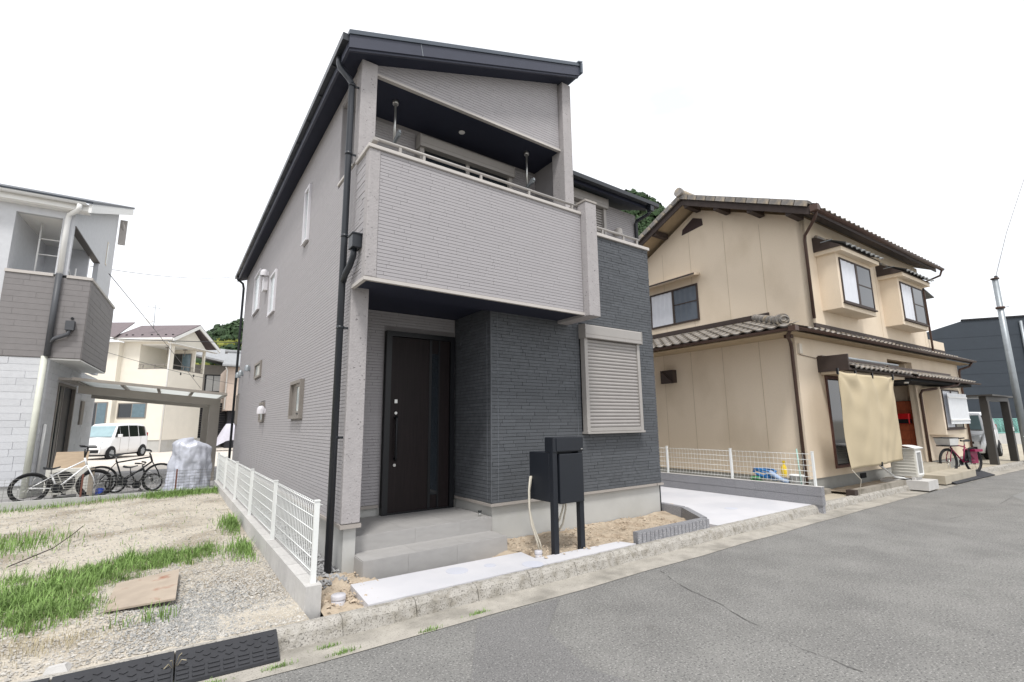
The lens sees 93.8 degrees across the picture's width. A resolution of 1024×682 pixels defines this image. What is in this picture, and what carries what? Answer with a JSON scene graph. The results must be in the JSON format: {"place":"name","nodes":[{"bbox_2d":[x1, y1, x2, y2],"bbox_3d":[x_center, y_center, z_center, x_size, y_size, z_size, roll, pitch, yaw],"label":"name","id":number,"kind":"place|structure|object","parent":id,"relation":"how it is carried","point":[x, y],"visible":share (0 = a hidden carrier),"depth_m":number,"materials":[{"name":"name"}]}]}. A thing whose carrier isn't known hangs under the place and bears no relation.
{"place":"outdoors","nodes":[
{"label":"outdoors","id":0,"kind":"place"},
{"bbox_2d":[0,466,218,501],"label":"yard","id":1,"kind":"structure","parent":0,"point":[137,475],"depth_m":13.21,"materials":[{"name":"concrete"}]},
{"bbox_2d":[7,445,112,501],"bbox_3d":[-9.557,2.827,10.235,1.652,1.158,0.589,8,-13,-43],"label":"bicycle","id":2,"kind":"object","parent":1,"relation":"on","point":[47,488],"visible":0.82,"depth_m":10.11,"materials":[{"name":"metal"}]},
{"bbox_2d":[43,467,92,498],"bbox_3d":[-9.953,3.167,10.748,0.760,0.620,0.361,5,-11,-29],"label":"outdoor unit","id":3,"kind":"object","parent":1,"relation":"on","point":[64,475],"visible":0.54,"depth_m":10.64,"materials":[{"name":"metal"}]},
{"bbox_2d":[53,451,89,468],"bbox_3d":[-10.025,2.701,10.898,0.583,0.350,0.240,5,-11,-32],"label":"plywood sheet","id":4,"kind":"object","parent":3,"relation":"on","point":[65,459],"visible":0.79,"depth_m":10.88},
{"bbox_2d":[86,468,94,495],"bbox_3d":[-9.250,3.143,10.510,0.090,0.670,0.080,6,-12,-35],"label":"timber post","id":5,"kind":"object","parent":1,"relation":"on","point":[90,483],"visible":0.64,"depth_m":10.48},
{"bbox_2d":[95,488,104,494],"bbox_3d":[-9.144,3.365,10.660,0.223,0.180,0.160,-1,-10,-1],"label":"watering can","id":6,"kind":"object","parent":1,"relation":"on","point":[99,490],"visible":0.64,"depth_m":10.61,"materials":[{"name":"blue plastic"}]},
{"bbox_2d":[80,449,166,494],"bbox_3d":[-8.860,3.039,11.133,1.774,1.009,0.589,7,-12,-39],"label":"bicycle","id":7,"kind":"object","parent":1,"relation":"on","point":[123,480],"visible":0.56,"depth_m":11.02,"materials":[{"name":"metal"}]},
{"bbox_2d":[104,461,162,492],"bbox_3d":[-9.060,3.268,11.530,1.040,0.702,0.539,-1,-10,1],"label":"bicycle","id":8,"kind":"object","parent":1,"relation":"on","point":[136,484],"visible":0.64,"depth_m":11.48,"materials":[{"name":"metal"}]},
{"bbox_2d":[72,377,226,480],"bbox_3d":[-10.909,2.813,14.541,3.280,2.820,5.680,6,-12,-35],"label":"carport","id":9,"kind":"object","parent":1,"relation":"on","point":[208,402],"visible":0.94,"depth_m":13.70,"materials":[{"name":"white"}]},
{"bbox_2d":[160,437,211,490],"bbox_3d":[-7.916,2.998,11.715,1.003,1.269,0.779,6,-12,-35],"label":"scooter cover","id":10,"kind":"object","parent":1,"relation":"on","point":[190,455],"visible":0.88,"depth_m":11.48,"materials":[{"name":"silver fabric"}]},
{"bbox_2d":[233,485,337,575],"bbox_3d":[-4.979,3.143,9.048,0.420,0.001,11.000,6,-12,-35],"label":"stone strip","id":11,"kind":"object","parent":1,"relation":"on","point":[319,562],"visible":0.05,"depth_m":6.18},
{"bbox_2d":[243,497,348,588],"bbox_3d":[-3.763,2.816,7.355,0.438,0.092,7.035,6,-12,-35],"label":"crushed stone","id":12,"kind":"object","parent":11,"relation":"on","point":[320,570],"visible":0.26,"depth_m":5.31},
{"bbox_2d":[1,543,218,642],"bbox_3d":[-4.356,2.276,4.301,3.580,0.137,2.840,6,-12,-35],"label":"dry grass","id":13,"kind":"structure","parent":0,"point":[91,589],"depth_m":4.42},
{"bbox_2d":[0,536,228,641],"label":"grass","id":14,"kind":"structure","parent":0,"point":[27,595],"depth_m":4.44,"materials":[{"name":"plant"}]},
{"bbox_2d":[0,484,258,630],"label":"grass","id":15,"kind":"structure","parent":0,"point":[230,522],"depth_m":6.53,"materials":[{"name":"plant"}]},
{"bbox_2d":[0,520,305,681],"bbox_3d":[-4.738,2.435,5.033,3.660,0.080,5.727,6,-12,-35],"label":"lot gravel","id":16,"kind":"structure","parent":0,"point":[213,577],"depth_m":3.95,"materials":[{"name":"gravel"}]},
{"bbox_2d":[109,274,198,385],"bbox_3d":[-17.189,0.570,24.196,0.023,2.272,20.419,4,-11,-25],"label":"cable","id":17,"kind":"object","parent":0,"point":[148,322],"visible":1,"depth_m":19.37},
{"bbox_2d":[0,493,309,681],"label":"vacant lot","id":18,"kind":"structure","parent":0,"point":[138,522],"depth_m":5.85,"materials":[{"name":"gravel"}]},
{"bbox_2d":[6,526,82,567],"bbox_3d":[-5.693,2.519,5.960,0.096,0.112,1.752,3,-10,-21],"label":"stick","id":19,"kind":"object","parent":18,"relation":"on","point":[44,551],"visible":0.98,"depth_m":5.68,"materials":[{"name":"brown wood"}]},
{"bbox_2d":[42,662,73,675],"bbox_3d":[-2.852,2.051,3.008,0.140,0.040,0.091,5,-11,-31],"label":"stone","id":20,"kind":"object","parent":18,"relation":"on","point":[60,667],"visible":1,"depth_m":2.99,"materials":[{"name":"stone"}]},
{"bbox_2d":[0,615,177,674],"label":"dry grass","id":21,"kind":"structure","parent":18,"relation":"on","point":[46,641],"depth_m":3.37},
{"bbox_2d":[0,493,236,572],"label":"pebbles","id":22,"kind":"object","parent":18,"relation":"on","point":[77,506],"visible":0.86,"depth_m":7.52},
{"bbox_2d":[103,569,178,612],"bbox_3d":[-3.339,2.261,4.363,0.520,0.055,0.920,6,-12,-35],"label":"plywood board","id":23,"kind":"object","parent":18,"relation":"on","point":[150,589],"visible":1,"depth_m":4.29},
{"bbox_2d":[10,565,294,663],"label":"grey chippings","id":24,"kind":"object","parent":18,"relation":"on","point":[183,624],"visible":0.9,"depth_m":3.79,"materials":[{"name":"gravel"}]},
{"bbox_2d":[87,447,232,471],"bbox_3d":[-31.072,6.655,27.692,42.000,0.001,37.700,6,-12,-35],"label":"apron","id":25,"kind":"object","parent":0,"point":[160,457],"depth_m":22.39,"materials":[{"name":"concrete"}]},
{"bbox_2d":[89,423,147,459],"bbox_3d":[-20.551,5.122,24.594,1.860,1.795,3.430,1,-10,-7],"label":"parked van","id":26,"kind":"object","parent":25,"relation":"on","point":[106,440],"visible":0.64,"depth_m":24.07,"materials":[{"name":"white paint"}]},
{"bbox_2d":[197,403,225,437],"bbox_3d":[-22.034,6.252,35.414,4.900,3.350,0.170,6,-12,-35],"label":"slat fence","id":27,"kind":"object","parent":25,"relation":"on","point":[221,424],"depth_m":35.55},
{"bbox_2d":[216,423,234,445],"bbox_3d":[-17.960,6.118,30.916,2.400,1.658,1.400,6,-12,-35],"label":"tarp cover","id":28,"kind":"object","parent":25,"relation":"on","point":[223,435],"visible":0.31,"depth_m":30.25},
{"bbox_2d":[219,350,240,447],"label":"beige house","id":29,"kind":"structure","parent":25,"relation":"on","point":[228,375],"depth_m":34.70,"materials":[{"name":"paint"}]},
{"bbox_2d":[110,353,231,383],"bbox_3d":[-18.334,1.589,26.363,0.018,0.819,10.246,-1,-10,3],"label":"cable","id":30,"kind":"object","parent":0,"point":[172,370],"visible":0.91,"depth_m":25.61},
{"bbox_2d":[110,338,241,342],"bbox_3d":[-17.766,-0.068,24.579,11.002,0.584,0.034,6,-12,-35],"label":"cable","id":31,"kind":"object","parent":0,"point":[171,340],"visible":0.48,"depth_m":24.71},
{"bbox_2d":[195,349,235,435],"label":"old house","id":32,"kind":"structure","parent":0,"point":[213,372],"depth_m":42.54,"materials":[{"name":"paint"}]},
{"bbox_2d":[204,374,220,391],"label":"window frame","id":33,"kind":"structure","parent":32,"relation":"in","point":[206,375],"depth_m":42.37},
{"bbox_2d":[316,572,377,615],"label":"soil verge","id":34,"kind":"structure","parent":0,"point":[348,605],"depth_m":4.40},
{"bbox_2d":[331,592,345,605],"bbox_3d":[-1.505,2.274,4.146,0.124,0.153,0.124,6,-12,-35],"label":"drain pipe","id":35,"kind":"object","parent":34,"relation":"on","point":[338,597],"visible":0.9,"depth_m":4.11,"materials":[{"name":"white plastic"}]},
{"bbox_2d":[321,571,371,610],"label":"soil lumps","id":36,"kind":"object","parent":34,"relation":"on","point":[345,589],"visible":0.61,"depth_m":4.30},
{"bbox_2d":[350,552,547,606],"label":"entrance slab","id":37,"kind":"structure","parent":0,"point":[387,589],"depth_m":4.64,"materials":[{"name":"concrete"}]},
{"bbox_2d":[446,567,467,573],"bbox_3d":[-0.565,2.360,4.917,0.229,0.006,0.229,6,-12,-35],"label":"manhole cover","id":38,"kind":"object","parent":37,"relation":"on","point":[457,570],"visible":1,"depth_m":4.92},
{"bbox_2d":[522,561,543,567],"bbox_3d":[0.223,2.385,5.117,0.229,0.006,0.229,6,-12,-35],"label":"manhole cover","id":39,"kind":"object","parent":37,"relation":"on","point":[534,564],"visible":1,"depth_m":5.10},
{"bbox_2d":[0,0,1023,342],"label":"sky","id":40,"kind":"structure","parent":0,"point":[903,120],"materials":[{"name":"white"}]},
{"bbox_2d":[536,541,635,564],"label":"entrance slab","id":41,"kind":"structure","parent":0,"point":[562,557],"depth_m":5.56,"materials":[{"name":"concrete"}]},
{"bbox_2d":[529,436,585,554],"bbox_3d":[0.559,1.952,5.879,0.481,1.525,0.488,6,-12,-35],"label":"parcel box","id":42,"kind":"object","parent":41,"relation":"on","point":[556,469],"visible":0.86,"depth_m":5.75,"materials":[{"name":"black metal"}]},
{"bbox_2d":[528,476,542,554],"bbox_3d":[0.272,2.109,5.786,0.167,0.916,0.123,-7,-12,33],"label":"conduit","id":43,"kind":"object","parent":42,"relation":"attached to","point":[531,519],"visible":0.91,"depth_m":5.76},
{"bbox_2d":[559,503,566,530],"bbox_3d":[0.615,2.166,6.041,0.190,0.489,0.078,-3,-10,12],"label":"conduit","id":44,"kind":"object","parent":42,"relation":"attached to","point":[560,527],"visible":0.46,"depth_m":6.03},
{"bbox_2d":[557,453,583,503],"bbox_3d":[0.697,1.653,5.799,0.380,0.573,0.093,6,-12,-35],"label":"locker door","id":45,"kind":"structure","parent":42,"relation":"in","point":[569,465],"depth_m":5.75,"materials":[{"name":"black metal"}]},
{"bbox_2d":[494,511,685,557],"bbox_3d":[1.330,2.657,6.497,4.050,0.130,1.200,6,-12,-35],"label":"soil bed","id":46,"kind":"object","parent":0,"point":[623,531],"visible":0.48,"depth_m":6.51,"materials":[{"name":"soil"}]},
{"bbox_2d":[534,550,541,557],"bbox_3d":[0.302,2.466,5.439,0.090,0.168,0.090,6,-12,-35],"label":"drain pipe","id":47,"kind":"object","parent":46,"relation":"on","point":[538,553],"visible":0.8,"depth_m":5.41,"materials":[{"name":"grey plastic"}]},
{"bbox_2d":[633,502,709,543],"bbox_3d":[2.408,2.652,6.954,0.851,0.185,2.532,-5,-11,24],"label":"edging","id":48,"kind":"object","parent":46,"relation":"on","point":[695,521],"visible":0.69,"depth_m":6.52,"materials":[{"name":"concrete"}]},
{"bbox_2d":[247,470,1023,681],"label":"road","id":49,"kind":"structure","parent":0,"point":[922,588],"depth_m":4.12,"materials":[{"name":"asphalt"}]},
{"bbox_2d":[471,599,633,681],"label":"asphalt patch","id":50,"kind":"object","parent":49,"relation":"on","point":[524,645],"visible":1,"depth_m":3.44,"materials":[{"name":"asphalt"}]},
{"bbox_2d":[173,466,1023,681],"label":"gutter strip","id":51,"kind":"object","parent":49,"relation":"on","point":[383,635],"visible":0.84,"depth_m":4.51,"materials":[{"name":"concrete"}]},
{"bbox_2d":[30,677,49,681],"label":"kerb ramp","id":52,"kind":"structure","parent":51,"relation":"on","point":[44,680],"depth_m":2.87,"materials":[{"name":"concrete"}]},
{"bbox_2d":[51,651,173,681],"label":"kerb ramp","id":53,"kind":"structure","parent":51,"relation":"on","point":[148,669],"depth_m":3.03,"materials":[{"name":"black rubber"}]},
{"bbox_2d":[164,653,184,671],"bbox_3d":[-2.160,2.086,3.083,0.089,0.143,0.173,2,-10,-13],"label":"weed","id":54,"kind":"object","parent":51,"relation":"on","point":[176,663],"visible":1,"depth_m":3.12,"materials":[{"name":"green plant"}]},
{"bbox_2d":[174,629,279,681],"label":"kerb ramp","id":55,"kind":"structure","parent":51,"relation":"on","point":[211,660],"depth_m":3.27,"materials":[{"name":"black rubber"}]},
{"bbox_2d":[205,609,488,681],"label":"weeds","id":56,"kind":"object","parent":51,"relation":"on","point":[352,649],"visible":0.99,"depth_m":3.51,"materials":[{"name":"green plant"}]},
{"bbox_2d":[661,498,1009,671],"bbox_3d":[6.024,2.793,7.056,10.675,0.001,2.184,6,-12,-35],"label":"road crack","id":57,"kind":"object","parent":49,"relation":"on","point":[781,639],"visible":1,"depth_m":4.00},
{"bbox_2d":[1013,492,1023,500],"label":"asphalt patch","id":58,"kind":"object","parent":49,"relation":"on","point":[1020,496],"visible":1,"depth_m":10.00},
{"bbox_2d":[635,210,655,218],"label":"hill","id":59,"kind":"structure","parent":0,"point":[642,212],"depth_m":261.00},
{"bbox_2d":[195,338,241,364],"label":"yellow hill trees","id":60,"kind":"object","parent":59,"relation":"on","point":[217,342],"visible":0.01,"depth_m":118.73,"materials":[{"name":"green plant"}]},
{"bbox_2d":[196,188,665,364],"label":"hill trees","id":61,"kind":"object","parent":59,"relation":"on","point":[230,330],"visible":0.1,"depth_m":138.90,"materials":[{"name":"green plant"}]},
{"bbox_2d":[661,486,811,526],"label":"driveway","id":62,"kind":"structure","parent":0,"point":[710,506],"depth_m":8.61,"materials":[{"name":"concrete"}]},
{"bbox_2d":[824,444,1023,500],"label":"pavement","id":63,"kind":"structure","parent":0,"point":[1004,458],"depth_m":16.48,"materials":[{"name":"concrete"}]},
{"bbox_2d":[824,479,906,495],"bbox_3d":[7.795,3.256,10.512,3.715,0.250,0.630,6,-12,-33],"label":"planter edging","id":64,"kind":"object","parent":63,"relation":"on","point":[866,487],"visible":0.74,"depth_m":10.26,"materials":[{"name":"concrete"}]},
{"bbox_2d":[880,476,938,490],"bbox_3d":[9.312,3.335,11.231,0.700,0.200,0.900,6,-12,-35],"label":"unit base","id":65,"kind":"object","parent":63,"relation":"on","point":[923,484],"visible":0.71,"depth_m":10.90,"materials":[{"name":"concrete"}]},
{"bbox_2d":[891,445,923,479],"bbox_3d":[9.306,2.856,11.313,0.572,0.773,0.581,6,-12,-33],"label":"outdoor unit","id":66,"kind":"object","parent":65,"relation":"on","point":[910,464],"visible":0.79,"depth_m":11.14,"materials":[{"name":"white paint"}]},
{"bbox_2d":[933,437,982,471],"bbox_3d":[12.654,3.229,13.526,1.746,1.020,0.589,2,-10,-17],"label":"bicycle","id":67,"kind":"object","parent":63,"relation":"on","point":[971,454],"visible":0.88,"depth_m":13.51,"materials":[{"name":"metal"}]},
{"bbox_2d":[969,412,1002,459],"bbox_3d":[18.051,3.724,19.048,3.430,1.795,1.860,7,-12,-38],"label":"parked van","id":68,"kind":"object","parent":63,"relation":"on","point":[977,432],"visible":0.26,"depth_m":18.05,"materials":[{"name":"white paint"}]},
{"bbox_2d":[966,394,1019,464],"bbox_3d":[15.543,3.496,18.672,3.300,2.450,5.500,6,-12,-35],"label":"carport","id":69,"kind":"object","parent":63,"relation":"on","point":[989,432],"visible":0.5,"depth_m":16.12,"materials":[{"name":"grey metal"}]},
{"bbox_3d":[5.300,3.022,9.479,0.300,0.220,1.200,6,-12,-35],"label":"bench","id":70,"kind":"object","parent":63,"relation":"on","visible":0},
{"bbox_2d":[750,476,762,480],"bbox_3d":[5.041,2.836,9.798,0.214,0.143,0.313,6,-12,-35],"label":"hose bundle","id":71,"kind":"object","parent":70,"relation":"on","point":[758,478],"visible":0.41,"depth_m":9.81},
{"bbox_2d":[753,467,777,480],"bbox_3d":[5.135,2.702,9.729,0.242,0.242,0.478,6,-12,-35],"label":"hose bundle","id":72,"kind":"object","parent":70,"relation":"on","point":[761,470],"visible":0.74,"depth_m":9.69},
{"bbox_2d":[768,470,789,482],"bbox_3d":[5.247,2.683,9.413,0.120,0.259,0.394,6,-12,-35],"label":"plastic tube","id":73,"kind":"object","parent":70,"relation":"on","point":[772,474],"visible":0.81,"depth_m":9.39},
{"bbox_2d":[781,461,786,475],"bbox_3d":[5.316,2.490,9.363,0.110,0.290,0.110,6,-12,-35],"label":"spray bottle","id":74,"kind":"object","parent":73,"relation":"on","point":[784,472],"visible":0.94,"depth_m":9.33,"materials":[{"name":"yellow plastic"}]},
{"bbox_2d":[789,474,804,484],"bbox_3d":[5.475,2.706,9.189,0.270,0.280,0.266,6,-12,-35],"label":"bucket","id":75,"kind":"object","parent":70,"relation":"on","point":[793,479],"visible":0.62,"depth_m":9.11,"materials":[{"name":"white paint"}]},
{"bbox_2d":[796,449,801,483],"bbox_3d":[5.460,2.481,9.088,0.024,0.851,0.054,6,-12,-35],"label":"garden pole","id":76,"kind":"object","parent":70,"relation":"on","point":[798,466],"visible":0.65,"depth_m":9.10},
{"bbox_2d":[927,315,1023,433],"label":"dark building","id":77,"kind":"structure","parent":0,"point":[979,341],"depth_m":36.25,"materials":[{"name":"black metal"}]},
{"label":"ground","id":78,"kind":"structure","parent":0,"visible":0},
{"bbox_2d":[0,183,134,499],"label":"pale house","id":79,"kind":"structure","parent":78,"relation":"on","point":[57,307],"depth_m":11.48,"materials":[{"name":"white paint"}]},
{"bbox_2d":[49,387,71,467],"bbox_3d":[-12.117,2.395,12.843,0.030,2.300,1.200,5,-11,-32],"label":"entrance door","id":80,"kind":"structure","parent":79,"relation":"in","point":[67,392],"depth_m":12.96,"materials":[{"name":"brown metal"}]},
{"bbox_2d":[91,266,228,277],"bbox_3d":[-16.265,-3.417,24.084,0.019,4.668,16.452,2,-10,-16],"label":"cable","id":81,"kind":"object","parent":79,"relation":"attached to","point":[155,275],"visible":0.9,"depth_m":19.96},
{"bbox_2d":[0,487,212,510],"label":"curb","id":82,"kind":"structure","parent":78,"relation":"on","point":[32,503],"depth_m":9.62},
{"bbox_2d":[0,469,214,502],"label":"wire fence","id":83,"kind":"object","parent":82,"relation":"on","point":[98,481],"visible":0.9,"depth_m":10.07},
{"bbox_2d":[85,322,221,451],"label":"cream house","id":84,"kind":"structure","parent":78,"relation":"on","point":[166,426],"depth_m":30.51,"materials":[{"name":"paint"}]},
{"bbox_2d":[91,402,107,425],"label":"window","id":85,"kind":"structure","parent":84,"relation":"in","point":[100,408],"depth_m":29.49,"materials":[{"name":"glass"}]},
{"bbox_2d":[116,403,146,418],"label":"window","id":86,"kind":"structure","parent":84,"relation":"in","point":[124,410],"depth_m":29.87,"materials":[{"name":"glass"}]},
{"bbox_2d":[146,305,162,327],"bbox_3d":[-23.272,-1.589,31.165,0.359,1.601,1.049,-6,-11,26],"label":"tv antenna","id":87,"kind":"object","parent":84,"relation":"on","point":[150,320],"visible":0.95,"depth_m":30.99,"materials":[{"name":"metal"}]},
{"bbox_2d":[173,354,191,370],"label":"balcony window","id":88,"kind":"structure","parent":84,"relation":"in","point":[186,361],"depth_m":32.70,"materials":[{"name":"glass"}]},
{"bbox_2d":[213,480,321,618],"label":"block wall","id":89,"kind":"structure","parent":78,"relation":"on","point":[289,569],"depth_m":4.87,"materials":[{"name":"concrete"}]},
{"bbox_2d":[216,452,322,583],"bbox_3d":[-4.492,2.428,8.020,0.079,0.693,9.766,6,-12,-35],"label":"fence","id":90,"kind":"object","parent":89,"relation":"on","point":[226,470],"visible":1,"depth_m":5.67,"materials":[{"name":"white metal"}]},
{"bbox_2d":[228,29,663,578],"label":"grey house","id":91,"kind":"structure","parent":78,"relation":"on","point":[444,273],"depth_m":6.75,"materials":[{"name":"paint"}]},
{"bbox_2d":[234,395,239,424],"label":"window","id":92,"kind":"structure","parent":91,"relation":"in","point":[237,396],"depth_m":13.45,"materials":[{"name":"metal"}]},
{"bbox_2d":[251,268,261,316],"bbox_3d":[-6.487,-1.221,12.171,0.060,1.052,1.020,6,-12,-35],"label":"window","id":93,"kind":"structure","parent":91,"relation":"in","point":[257,282],"depth_m":12.23,"materials":[{"name":"white glass"}]},
{"bbox_2d":[253,360,261,378],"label":"window","id":94,"kind":"structure","parent":91,"relation":"in","point":[258,366],"depth_m":10.81,"materials":[{"name":"metal"}]},
{"bbox_2d":[258,402,264,421],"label":"window","id":95,"kind":"structure","parent":91,"relation":"in","point":[261,418],"depth_m":9.76,"materials":[{"name":"metal"}]},
{"bbox_2d":[266,269,277,317],"bbox_3d":[-5.038,-0.996,10.060,0.060,0.902,0.720,6,-12,-35],"label":"window","id":96,"kind":"structure","parent":91,"relation":"in","point":[273,278],"depth_m":10.10,"materials":[{"name":"white glass"}]},
{"bbox_2d":[288,379,304,418],"bbox_3d":[-3.238,0.879,7.189,0.065,0.570,0.750,6,-12,-35],"label":"window","id":97,"kind":"structure","parent":91,"relation":"in","point":[296,393],"depth_m":7.14,"materials":[{"name":"metal"}]},
{"bbox_2d":[301,183,311,246],"bbox_3d":[-3.337,-2.045,7.787,0.060,0.962,0.360,6,-12,-35],"label":"window","id":98,"kind":"structure","parent":91,"relation":"in","point":[308,192],"depth_m":7.75,"materials":[{"name":"white glass"}]},
{"bbox_2d":[387,337,429,513],"bbox_3d":[-1.422,1.141,6.710,0.590,2.390,0.121,6,-12,-35],"label":"front door","id":99,"kind":"structure","parent":91,"relation":"in","point":[409,406],"depth_m":6.71,"materials":[{"name":"black metal"}]},
{"bbox_2d":[18,460,1023,681],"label":"kerb","id":100,"kind":"structure","parent":78,"relation":"on","point":[311,631],"depth_m":4.64,"materials":[{"name":"concrete"}]},
{"bbox_2d":[952,469,994,483],"bbox_3d":[12.234,3.629,12.852,3.294,0.140,0.354,6,-12,-33],"label":"kerb plate","id":101,"kind":"object","parent":100,"relation":"on","point":[980,474],"visible":0.43,"depth_m":12.94,"materials":[{"name":"black rubber"}]},
{"bbox_2d":[660,472,825,513],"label":"block wall","id":102,"kind":"structure","parent":78,"relation":"on","point":[800,493],"depth_m":9.46,"materials":[{"name":"concrete block"}]},
{"bbox_2d":[658,446,816,485],"bbox_3d":[3.166,2.877,11.786,0.046,0.625,7.916,6,-12,-35],"label":"fence","id":103,"kind":"object","parent":102,"relation":"on","point":[770,468],"visible":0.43,"depth_m":9.77,"materials":[{"name":"white metal"}]},
{"bbox_2d":[639,188,980,488],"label":"tan house","id":104,"kind":"structure","parent":78,"relation":"on","point":[769,316],"depth_m":12.20,"materials":[{"name":"paint"}]},
{"bbox_2d":[650,283,699,329],"bbox_3d":[4.853,-1.012,14.392,0.040,1.080,1.720,6,-12,-33],"label":"window","id":105,"kind":"structure","parent":104,"relation":"in","point":[685,300],"depth_m":14.33,"materials":[{"name":"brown glass"}]},
{"bbox_2d":[816,252,877,319],"bbox_3d":[8.374,-1.335,11.920,1.950,1.340,0.481,6,-12,-33],"label":"bay window","id":106,"kind":"structure","parent":104,"relation":"in","point":[846,288],"depth_m":11.53,"materials":[{"name":"paint"}]},
{"bbox_2d":[836,368,902,495],"bbox_3d":[7.896,1.928,10.433,2.871,2.542,0.170,6,-12,-33],"label":"canvas sunshade","id":107,"kind":"object","parent":104,"relation":"hanging from","point":[872,434],"visible":1,"depth_m":10.23,"materials":[{"name":"beige fabric"}]},
{"bbox_2d":[879,465,911,479],"bbox_3d":[9.021,3.004,11.320,0.844,0.578,0.153,-7,-12,34],"label":"refrigerant pipe","id":108,"kind":"object","parent":104,"relation":"attached to","point":[889,472],"visible":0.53,"depth_m":11.25,"materials":[{"name":"white paint"}]},
{"bbox_2d":[879,277,929,332],"bbox_3d":[11.488,-1.018,13.984,1.950,1.340,0.481,6,-12,-33],"label":"bay window","id":109,"kind":"structure","parent":104,"relation":"in","point":[903,305],"depth_m":13.58,"materials":[{"name":"paint"}]},
{"bbox_2d":[897,413,912,423],"bbox_3d":[11.664,2.307,14.246,0.229,0.300,0.320,6,-12,-33],"label":"letter box","id":110,"kind":"object","parent":104,"relation":"attached to","point":[904,418],"visible":0.79,"depth_m":14.15,"materials":[{"name":"red metal"}]},
{"bbox_2d":[922,387,966,434],"bbox_3d":[13.143,2.123,14.548,1.750,1.380,0.481,6,-12,-33],"label":"bay window","id":111,"kind":"structure","parent":104,"relation":"in","point":[936,405],"depth_m":14.09,"materials":[{"name":"paint"}]},
{"bbox_2d":[990,276,1023,453],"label":"utility pole","id":112,"kind":"object","parent":78,"relation":"on","point":[1000,308],"visible":1,"depth_m":16.89,"materials":[{"name":"concrete"}]},
{"bbox_2d":[996,180,1023,274],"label":"cable","id":113,"kind":"object","parent":112,"relation":"attached to","point":[1008,226],"visible":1,"depth_m":17.62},
{"bbox_2d":[993,418,1021,443],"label":"boundary wall","id":114,"kind":"structure","parent":78,"relation":"on","point":[1002,437],"depth_m":29.96,"materials":[{"name":"concrete"}]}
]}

